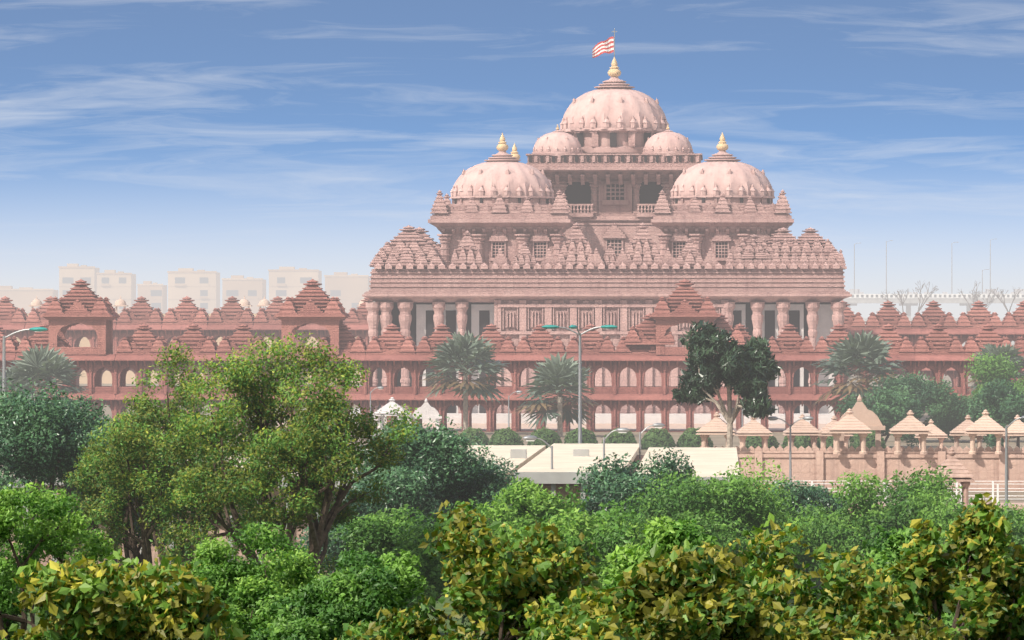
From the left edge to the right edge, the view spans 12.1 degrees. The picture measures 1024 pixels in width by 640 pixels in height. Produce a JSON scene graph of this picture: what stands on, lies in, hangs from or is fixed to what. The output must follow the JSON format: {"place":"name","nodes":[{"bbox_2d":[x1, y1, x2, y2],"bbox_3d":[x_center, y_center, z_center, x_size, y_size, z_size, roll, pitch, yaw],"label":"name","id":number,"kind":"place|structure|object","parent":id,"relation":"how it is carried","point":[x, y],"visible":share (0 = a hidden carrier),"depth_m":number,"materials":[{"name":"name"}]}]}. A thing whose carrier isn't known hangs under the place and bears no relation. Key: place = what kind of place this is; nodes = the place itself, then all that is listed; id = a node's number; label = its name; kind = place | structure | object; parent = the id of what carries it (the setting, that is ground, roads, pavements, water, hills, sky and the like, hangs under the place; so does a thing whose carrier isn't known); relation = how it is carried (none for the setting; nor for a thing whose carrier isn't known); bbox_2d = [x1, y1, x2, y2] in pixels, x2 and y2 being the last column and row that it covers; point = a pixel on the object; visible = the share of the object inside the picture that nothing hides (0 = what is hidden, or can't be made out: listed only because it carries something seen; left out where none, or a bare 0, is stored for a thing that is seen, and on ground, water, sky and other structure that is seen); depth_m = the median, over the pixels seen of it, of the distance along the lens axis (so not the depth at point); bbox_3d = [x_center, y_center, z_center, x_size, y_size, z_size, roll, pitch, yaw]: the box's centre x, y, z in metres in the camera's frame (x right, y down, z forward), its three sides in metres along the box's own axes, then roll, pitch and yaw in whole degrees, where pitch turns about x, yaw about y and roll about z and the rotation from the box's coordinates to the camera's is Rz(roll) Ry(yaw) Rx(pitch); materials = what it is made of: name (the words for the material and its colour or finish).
{"place":"outdoors","nodes":[
{"label":"outdoors","id":0,"kind":"place"},
{"bbox_2d":[0,296,27,323],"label":"stepped roof","id":1,"kind":"structure","parent":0,"point":[10,313],"depth_m":765.13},
{"bbox_2d":[25,296,52,323],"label":"colonnade roof","id":2,"kind":"structure","parent":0,"point":[34,316],"depth_m":764.44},
{"bbox_2d":[16,323,70,353],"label":"stepped roof","id":3,"kind":"structure","parent":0,"point":[37,339],"depth_m":574.05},
{"bbox_2d":[345,297,373,323],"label":"stepped roof","id":4,"kind":"structure","parent":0,"point":[359,315],"depth_m":762.31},
{"bbox_2d":[0,0,1023,317],"label":"sky","id":5,"kind":"structure","parent":0,"point":[147,139],"materials":[{"name":"blue"}]},
{"bbox_2d":[13,570,1018,639],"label":"lawn","id":6,"kind":"structure","parent":0,"point":[439,605],"depth_m":217.41,"materials":[{"name":"green plant"}]},
{"bbox_2d":[0,481,114,639],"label":"bright tree","id":7,"kind":"object","parent":6,"relation":"on","point":[50,510],"depth_m":150.27,"materials":[{"name":"plant"}]},
{"bbox_2d":[0,378,135,556],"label":"tree","id":8,"kind":"object","parent":6,"relation":"on","point":[53,421],"depth_m":234.11,"materials":[{"name":"plant"}]},
{"bbox_2d":[0,548,249,639],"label":"yellow tree","id":9,"kind":"object","parent":6,"relation":"on","point":[149,600],"depth_m":99.47,"materials":[{"name":"plant"}]},
{"bbox_2d":[48,341,255,570],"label":"olive tree","id":10,"kind":"object","parent":6,"relation":"on","point":[137,428],"depth_m":199.27,"materials":[{"name":"plant"}]},
{"bbox_2d":[169,521,322,639],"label":"tree","id":11,"kind":"object","parent":6,"relation":"on","point":[242,586],"depth_m":149.61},
{"bbox_2d":[149,331,421,579],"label":"olive tree","id":12,"kind":"object","parent":6,"relation":"on","point":[325,405],"depth_m":189.63,"materials":[{"name":"plant"}]},
{"bbox_2d":[249,548,428,639],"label":"tree","id":13,"kind":"object","parent":6,"relation":"on","point":[356,591],"visible":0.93,"depth_m":139.16,"materials":[{"name":"plant"}]},
{"bbox_2d":[0,443,740,572],"bbox_3d":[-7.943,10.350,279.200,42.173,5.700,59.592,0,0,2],"label":"pavement","id":14,"kind":"structure","parent":6,"relation":"on","point":[533,462],"depth_m":271.20,"materials":[{"name":"concrete"}]},
{"bbox_2d":[328,504,490,631],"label":"tree","id":15,"kind":"object","parent":6,"relation":"on","point":[374,532],"depth_m":199.36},
{"bbox_2d":[334,500,615,639],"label":"yellow tree","id":16,"kind":"object","parent":6,"relation":"on","point":[494,571],"depth_m":120.98,"materials":[{"name":"plant"}]},
{"bbox_2d":[491,499,669,588],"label":"tree","id":17,"kind":"object","parent":6,"relation":"on","point":[603,531],"depth_m":199.65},
{"bbox_2d":[573,446,704,524],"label":"tree","id":18,"kind":"object","parent":6,"relation":"on","point":[623,485],"depth_m":237.27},
{"bbox_2d":[525,539,789,639],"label":"yellow tree","id":19,"kind":"object","parent":6,"relation":"on","point":[681,594],"depth_m":104.39,"materials":[{"name":"plant"}]},
{"bbox_2d":[603,515,770,593],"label":"bush","id":20,"kind":"object","parent":6,"relation":"on","point":[664,533],"visible":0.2,"depth_m":148.42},
{"bbox_2d":[618,469,786,565],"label":"tree","id":21,"kind":"object","parent":6,"relation":"on","point":[707,510],"depth_m":223.66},
{"bbox_2d":[768,475,847,580],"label":"tree","id":22,"kind":"object","parent":6,"relation":"on","point":[805,496],"depth_m":242.60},
{"bbox_2d":[723,512,921,639],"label":"yellow tree","id":23,"kind":"object","parent":6,"relation":"on","point":[807,616],"depth_m":116.06,"materials":[{"name":"plant"}]},
{"bbox_2d":[814,525,962,635],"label":"tree","id":24,"kind":"object","parent":6,"relation":"on","point":[888,550],"visible":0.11,"depth_m":148.30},
{"bbox_2d":[843,492,1023,639],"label":"yellow tree","id":25,"kind":"object","parent":6,"relation":"on","point":[997,563],"depth_m":111.53,"materials":[{"name":"plant"}]},
{"bbox_2d":[907,494,1023,566],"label":"tree","id":26,"kind":"object","parent":6,"relation":"on","point":[1015,516],"depth_m":223.77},
{"bbox_2d":[34,374,1023,502],"bbox_3d":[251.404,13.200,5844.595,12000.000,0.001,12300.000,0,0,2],"label":"ground","id":27,"kind":"structure","parent":0,"point":[720,441],"depth_m":534.14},
{"bbox_2d":[0,342,90,409],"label":"fan palm","id":28,"kind":"object","parent":27,"relation":"on","point":[45,361],"depth_m":557.49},
{"bbox_2d":[66,354,121,425],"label":"arcade section","id":29,"kind":"object","parent":27,"relation":"on","point":[93,366],"visible":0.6,"depth_m":572.56,"materials":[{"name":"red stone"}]},
{"bbox_2d":[41,279,119,354],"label":"rooftop pavilion","id":30,"kind":"structure","parent":29,"relation":"on","point":[80,301],"depth_m":572.47,"materials":[{"name":"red stone"}]},
{"bbox_2d":[115,354,170,430],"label":"arcade section","id":31,"kind":"object","parent":27,"relation":"on","point":[125,363],"visible":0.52,"depth_m":572.37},
{"bbox_2d":[115,323,168,353],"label":"stepped roof","id":32,"kind":"structure","parent":31,"relation":"on","point":[143,339],"depth_m":573.12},
{"bbox_2d":[0,264,374,383],"bbox_3d":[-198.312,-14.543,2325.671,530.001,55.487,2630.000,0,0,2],"label":"apartments","id":33,"kind":"structure","parent":27,"relation":"on","point":[201,288],"depth_m":3613.43,"materials":[{"name":"paint"}]},
{"bbox_2d":[165,354,220,430],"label":"arcade section","id":34,"kind":"object","parent":27,"relation":"on","point":[195,360],"visible":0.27,"depth_m":572.05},
{"bbox_2d":[165,323,217,353],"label":"stepped roof","id":35,"kind":"structure","parent":34,"relation":"on","point":[196,339],"depth_m":573.06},
{"bbox_2d":[215,354,264,430],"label":"arcade section","id":36,"kind":"object","parent":27,"relation":"on","point":[223,356],"visible":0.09,"depth_m":571.78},
{"bbox_2d":[216,323,268,353],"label":"stepped roof","id":37,"kind":"structure","parent":36,"relation":"on","point":[242,335],"depth_m":572.84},
{"bbox_2d":[265,354,314,431],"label":"arcade section","id":38,"kind":"object","parent":27,"relation":"on","point":[288,381],"visible":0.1,"depth_m":571.55,"materials":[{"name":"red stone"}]},
{"bbox_2d":[274,279,349,354],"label":"rooftop pavilion","id":39,"kind":"structure","parent":38,"relation":"on","point":[312,302],"depth_m":571.26,"materials":[{"name":"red stone"}]},
{"bbox_2d":[315,354,365,431],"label":"arcade section","id":40,"kind":"object","parent":27,"relation":"on","point":[359,396],"visible":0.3,"depth_m":571.19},
{"bbox_2d":[319,323,366,353],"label":"stepped roof","id":41,"kind":"structure","parent":40,"relation":"on","point":[349,343],"depth_m":572.18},
{"bbox_2d":[295,463,439,573],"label":"tree","id":42,"kind":"object","parent":27,"relation":"on","point":[411,492],"depth_m":234.91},
{"bbox_2d":[365,354,414,430],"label":"arcade section","id":43,"kind":"object","parent":27,"relation":"on","point":[391,365],"visible":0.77,"depth_m":571.05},
{"bbox_2d":[365,323,416,353],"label":"stepped roof","id":44,"kind":"structure","parent":43,"relation":"on","point":[391,340],"depth_m":571.79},
{"bbox_2d":[373,397,441,436],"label":"marble kiosk","id":45,"kind":"object","parent":27,"relation":"on","point":[426,410],"visible":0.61,"depth_m":521.48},
{"bbox_2d":[350,415,519,529],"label":"tree","id":46,"kind":"object","parent":27,"relation":"on","point":[437,445],"depth_m":238.55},
{"bbox_2d":[415,354,462,431],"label":"arcade section","id":47,"kind":"object","parent":27,"relation":"on","point":[441,403],"visible":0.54,"depth_m":570.83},
{"bbox_2d":[415,323,453,353],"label":"stepped roof","id":48,"kind":"structure","parent":47,"relation":"on","point":[437,337],"depth_m":572.08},
{"bbox_2d":[419,330,514,430],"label":"fan palm","id":49,"kind":"object","parent":27,"relation":"on","point":[470,347],"depth_m":555.45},
{"bbox_2d":[466,354,514,431],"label":"arcade section","id":50,"kind":"object","parent":27,"relation":"on","point":[490,406],"visible":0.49,"depth_m":570.53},
{"bbox_2d":[474,323,515,353],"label":"stepped roof","id":51,"kind":"structure","parent":50,"relation":"on","point":[506,345],"depth_m":571.79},
{"bbox_2d":[488,427,523,444],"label":"clipped bush","id":52,"kind":"object","parent":27,"relation":"on","point":[495,436],"depth_m":491.50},
{"bbox_2d":[441,476,590,542],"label":"bush","id":53,"kind":"object","parent":27,"relation":"on","point":[536,503],"depth_m":213.68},
{"bbox_2d":[515,354,564,431],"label":"colonnade bay","id":54,"kind":"object","parent":27,"relation":"on","point":[523,362],"visible":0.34,"depth_m":570.34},
{"bbox_2d":[515,323,565,353],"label":"stepped roof spire","id":55,"kind":"structure","parent":54,"relation":"on","point":[540,340],"depth_m":571.01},
{"bbox_2d":[527,426,561,448],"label":"clipped bush","id":56,"kind":"object","parent":27,"relation":"on","point":[545,432],"depth_m":492.83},
{"bbox_2d":[105,408,1006,430],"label":"colonnade plinth","id":57,"kind":"structure","parent":27,"relation":"on","point":[771,427],"depth_m":597.07,"materials":[{"name":"red stone"}]},
{"bbox_2d":[70,324,116,385],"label":"wall","id":58,"kind":"structure","parent":57,"relation":"on","point":[79,332],"depth_m":763.52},
{"bbox_2d":[116,324,161,385],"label":"wall","id":59,"kind":"structure","parent":57,"relation":"on","point":[125,330],"depth_m":763.10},
{"bbox_2d":[116,296,163,323],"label":"stepped roof","id":60,"kind":"structure","parent":59,"relation":"on","point":[140,311],"depth_m":763.86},
{"bbox_2d":[161,324,207,380],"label":"wall","id":61,"kind":"structure","parent":57,"relation":"on","point":[169,331],"depth_m":762.74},
{"bbox_2d":[162,296,208,323],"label":"stepped roof","id":62,"kind":"structure","parent":61,"relation":"on","point":[186,311],"depth_m":763.54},
{"bbox_2d":[207,324,252,385],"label":"wall","id":63,"kind":"structure","parent":57,"relation":"on","point":[216,331],"depth_m":762.41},
{"bbox_2d":[207,296,254,323],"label":"stepped roof","id":64,"kind":"structure","parent":63,"relation":"on","point":[231,311],"depth_m":763.24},
{"bbox_2d":[253,324,298,384],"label":"wall","id":65,"kind":"structure","parent":57,"relation":"on","point":[267,329],"depth_m":762.12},
{"bbox_2d":[253,296,284,323],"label":"stepped roof","id":66,"kind":"structure","parent":65,"relation":"on","point":[264,316],"depth_m":763.03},
{"bbox_2d":[298,324,331,385],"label":"wall","id":67,"kind":"structure","parent":57,"relation":"on","point":[318,330],"depth_m":761.95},
{"bbox_2d":[329,28,851,423],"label":"temple","id":68,"kind":"structure","parent":57,"relation":"on","point":[620,243],"depth_m":621.39,"materials":[{"name":"stone"}]},
{"bbox_2d":[450,37,775,204],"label":"domes","id":69,"kind":"structure","parent":68,"relation":"attached to","point":[614,102],"depth_m":640.49,"materials":[{"name":"stone"}]},
{"bbox_2d":[912,329,957,386],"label":"wall","id":70,"kind":"structure","parent":57,"relation":"on","point":[951,373],"depth_m":697.83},
{"bbox_2d":[911,300,956,328],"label":"roof spire","id":71,"kind":"structure","parent":70,"relation":"on","point":[931,315],"depth_m":698.71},
{"bbox_2d":[512,352,601,436],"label":"fan palm","id":72,"kind":"object","parent":27,"relation":"on","point":[554,374],"depth_m":544.18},
{"bbox_2d":[542,325,616,443],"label":"street lamp","id":73,"kind":"object","parent":27,"relation":"on","point":[579,383],"visible":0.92,"depth_m":335.00,"materials":[{"name":"grey"}]},
{"bbox_2d":[564,427,597,443],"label":"clipped bush","id":74,"kind":"object","parent":27,"relation":"on","point":[568,437],"depth_m":494.15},
{"bbox_2d":[565,354,614,431],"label":"colonnade bay","id":75,"kind":"object","parent":27,"relation":"on","point":[602,395],"visible":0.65,"depth_m":570.02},
{"bbox_2d":[564,323,614,353],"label":"stepped roof spire","id":76,"kind":"structure","parent":75,"relation":"on","point":[593,341],"depth_m":570.75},
{"bbox_2d":[615,354,664,431],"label":"colonnade bay","id":77,"kind":"object","parent":27,"relation":"on","point":[640,397],"visible":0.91,"depth_m":569.79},
{"bbox_2d":[615,323,664,353],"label":"stepped roof spire","id":78,"kind":"structure","parent":77,"relation":"on","point":[622,348],"depth_m":570.08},
{"bbox_2d":[624,313,675,344],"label":"spire","id":79,"kind":"structure","parent":77,"relation":"on","point":[644,333],"depth_m":569.84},
{"bbox_2d":[641,428,675,449],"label":"clipped bush","id":80,"kind":"object","parent":27,"relation":"on","point":[670,440],"depth_m":492.22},
{"bbox_2d":[665,355,714,431],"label":"colonnade bay","id":81,"kind":"object","parent":27,"relation":"on","point":[672,362],"visible":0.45,"depth_m":569.61,"materials":[{"name":"red stone"}]},
{"bbox_2d":[649,279,719,354],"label":"roof pavilion","id":82,"kind":"structure","parent":81,"relation":"on","point":[684,303],"depth_m":569.38,"materials":[{"name":"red stone"}]},
{"bbox_2d":[676,427,713,446],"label":"clipped bush","id":83,"kind":"object","parent":27,"relation":"on","point":[687,442],"depth_m":493.55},
{"bbox_2d":[671,319,782,446],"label":"tall tree","id":84,"kind":"object","parent":27,"relation":"on","point":[731,362],"depth_m":328.69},
{"bbox_2d":[715,386,764,429],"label":"colonnade bay","id":85,"kind":"object","parent":27,"relation":"on","point":[723,392],"visible":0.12,"depth_m":569.32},
{"bbox_2d":[701,313,745,344],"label":"spire","id":86,"kind":"structure","parent":85,"relation":"on","point":[722,324],"depth_m":570.13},
{"bbox_2d":[696,455,851,580],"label":"tree","id":87,"kind":"object","parent":27,"relation":"on","point":[795,547],"depth_m":232.62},
{"bbox_2d":[765,354,814,431],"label":"colonnade bay","id":88,"kind":"object","parent":27,"relation":"on","point":[789,397],"visible":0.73,"depth_m":569.02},
{"bbox_2d":[768,323,814,354],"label":"stepped roof spire","id":89,"kind":"structure","parent":88,"relation":"on","point":[789,340],"depth_m":569.75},
{"bbox_2d":[815,355,864,428],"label":"colonnade bay","id":90,"kind":"object","parent":27,"relation":"on","point":[820,391],"visible":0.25,"depth_m":568.86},
{"bbox_2d":[815,323,848,354],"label":"roof spire","id":91,"kind":"structure","parent":90,"relation":"on","point":[839,332],"depth_m":570.15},
{"bbox_2d":[809,329,907,415],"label":"fan palm","id":92,"kind":"object","parent":27,"relation":"on","point":[868,346],"depth_m":553.15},
{"bbox_2d":[700,446,1023,490],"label":"boundary wall","id":93,"kind":"structure","parent":27,"relation":"on","point":[981,464],"depth_m":374.09,"materials":[{"name":"stone"}]},
{"bbox_2d":[696,412,737,446],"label":"pavilion","id":94,"kind":"structure","parent":93,"relation":"on","point":[716,425],"depth_m":374.02,"materials":[{"name":"beige stone"}]},
{"bbox_2d":[827,408,871,453],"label":"pavilion","id":95,"kind":"structure","parent":93,"relation":"on","point":[849,422],"depth_m":373.43,"materials":[{"name":"beige stone"}]},
{"bbox_2d":[839,394,884,448],"bbox_3d":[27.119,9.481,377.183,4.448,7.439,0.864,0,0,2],"label":"pavilion","id":96,"kind":"structure","parent":93,"relation":"on","point":[862,413],"depth_m":376.91,"materials":[{"name":"beige stone"}]},
{"bbox_2d":[889,410,931,453],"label":"pavilion","id":97,"kind":"structure","parent":93,"relation":"on","point":[909,424],"depth_m":373.25,"materials":[{"name":"beige stone"}]},
{"bbox_2d":[964,409,1004,453],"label":"pavilion","id":98,"kind":"structure","parent":93,"relation":"on","point":[985,423],"depth_m":372.97,"materials":[{"name":"beige stone"}]},
{"bbox_2d":[789,461,964,588],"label":"tree","id":99,"kind":"object","parent":27,"relation":"on","point":[908,507],"depth_m":232.40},
{"bbox_2d":[835,387,923,446],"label":"tree","id":100,"kind":"object","parent":27,"relation":"on","point":[886,408],"depth_m":497.90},
{"bbox_2d":[865,355,914,403],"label":"colonnade bay","id":101,"kind":"object","parent":27,"relation":"on","point":[909,362],"visible":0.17,"depth_m":568.38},
{"bbox_2d":[872,323,914,354],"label":"roof spire","id":102,"kind":"structure","parent":101,"relation":"on","point":[901,346],"depth_m":569.54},
{"bbox_2d":[867,370,974,440],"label":"tree","id":103,"kind":"object","parent":27,"relation":"on","point":[929,394],"depth_m":519.45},
{"bbox_2d":[840,289,1023,317],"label":"flyover","id":104,"kind":"object","parent":27,"relation":"on","point":[858,296],"visible":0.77,"depth_m":2393.71,"materials":[{"name":"concrete"}]},
{"bbox_2d":[914,354,964,401],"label":"colonnade bay","id":105,"kind":"object","parent":27,"relation":"on","point":[938,366],"visible":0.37,"depth_m":568.25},
{"bbox_2d":[913,323,964,354],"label":"roof spire","id":106,"kind":"structure","parent":105,"relation":"on","point":[937,340],"depth_m":568.98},
{"bbox_2d":[931,448,989,511],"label":"pavilion","id":107,"kind":"structure","parent":27,"relation":"on","point":[962,475],"depth_m":285.22,"materials":[{"name":"stone"}]},
{"bbox_2d":[942,352,1023,436],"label":"tree","id":108,"kind":"object","parent":27,"relation":"on","point":[996,368],"depth_m":522.05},
{"bbox_2d":[963,378,1023,448],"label":"tree","id":109,"kind":"object","parent":27,"relation":"on","point":[1003,405],"depth_m":477.78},
{"bbox_2d":[964,342,1023,395],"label":"fan palm","id":110,"kind":"object","parent":27,"relation":"on","point":[990,349],"depth_m":552.88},
{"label":"inner terrace","id":111,"kind":"object","parent":27,"relation":"on","visible":0},
{"bbox_2d":[735,418,772,450],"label":"pavilion","id":112,"kind":"structure","parent":111,"relation":"on","point":[753,427],"depth_m":387.88,"materials":[{"name":"beige stone"}]},
{"bbox_2d":[783,414,821,450],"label":"pavilion","id":113,"kind":"structure","parent":111,"relation":"on","point":[802,427],"depth_m":379.72,"materials":[{"name":"beige stone"}]},
{"bbox_2d":[949,415,986,450],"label":"pavilion","id":114,"kind":"structure","parent":111,"relation":"on","point":[957,432],"depth_m":378.24,"materials":[{"name":"beige stone"}]},
{"bbox_2d":[841,300,866,328],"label":"roof spire","id":115,"kind":"structure","parent":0,"point":[852,320],"depth_m":699.07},
{"bbox_2d":[865,300,910,328],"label":"roof spire","id":116,"kind":"structure","parent":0,"point":[887,313],"depth_m":698.96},
{"bbox_2d":[756,480,1023,503],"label":"walkway railing","id":117,"kind":"object","parent":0,"point":[956,491],"visible":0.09,"depth_m":304.50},
{"bbox_2d":[956,300,1003,328],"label":"roof spire","id":118,"kind":"structure","parent":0,"point":[978,315],"depth_m":698.45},
{"bbox_2d":[963,324,1011,354],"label":"roof spire","id":119,"kind":"structure","parent":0,"point":[985,336],"depth_m":569.31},
{"bbox_2d":[1002,301,1023,328],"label":"roof spire","id":120,"kind":"structure","parent":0,"point":[1015,320],"depth_m":698.15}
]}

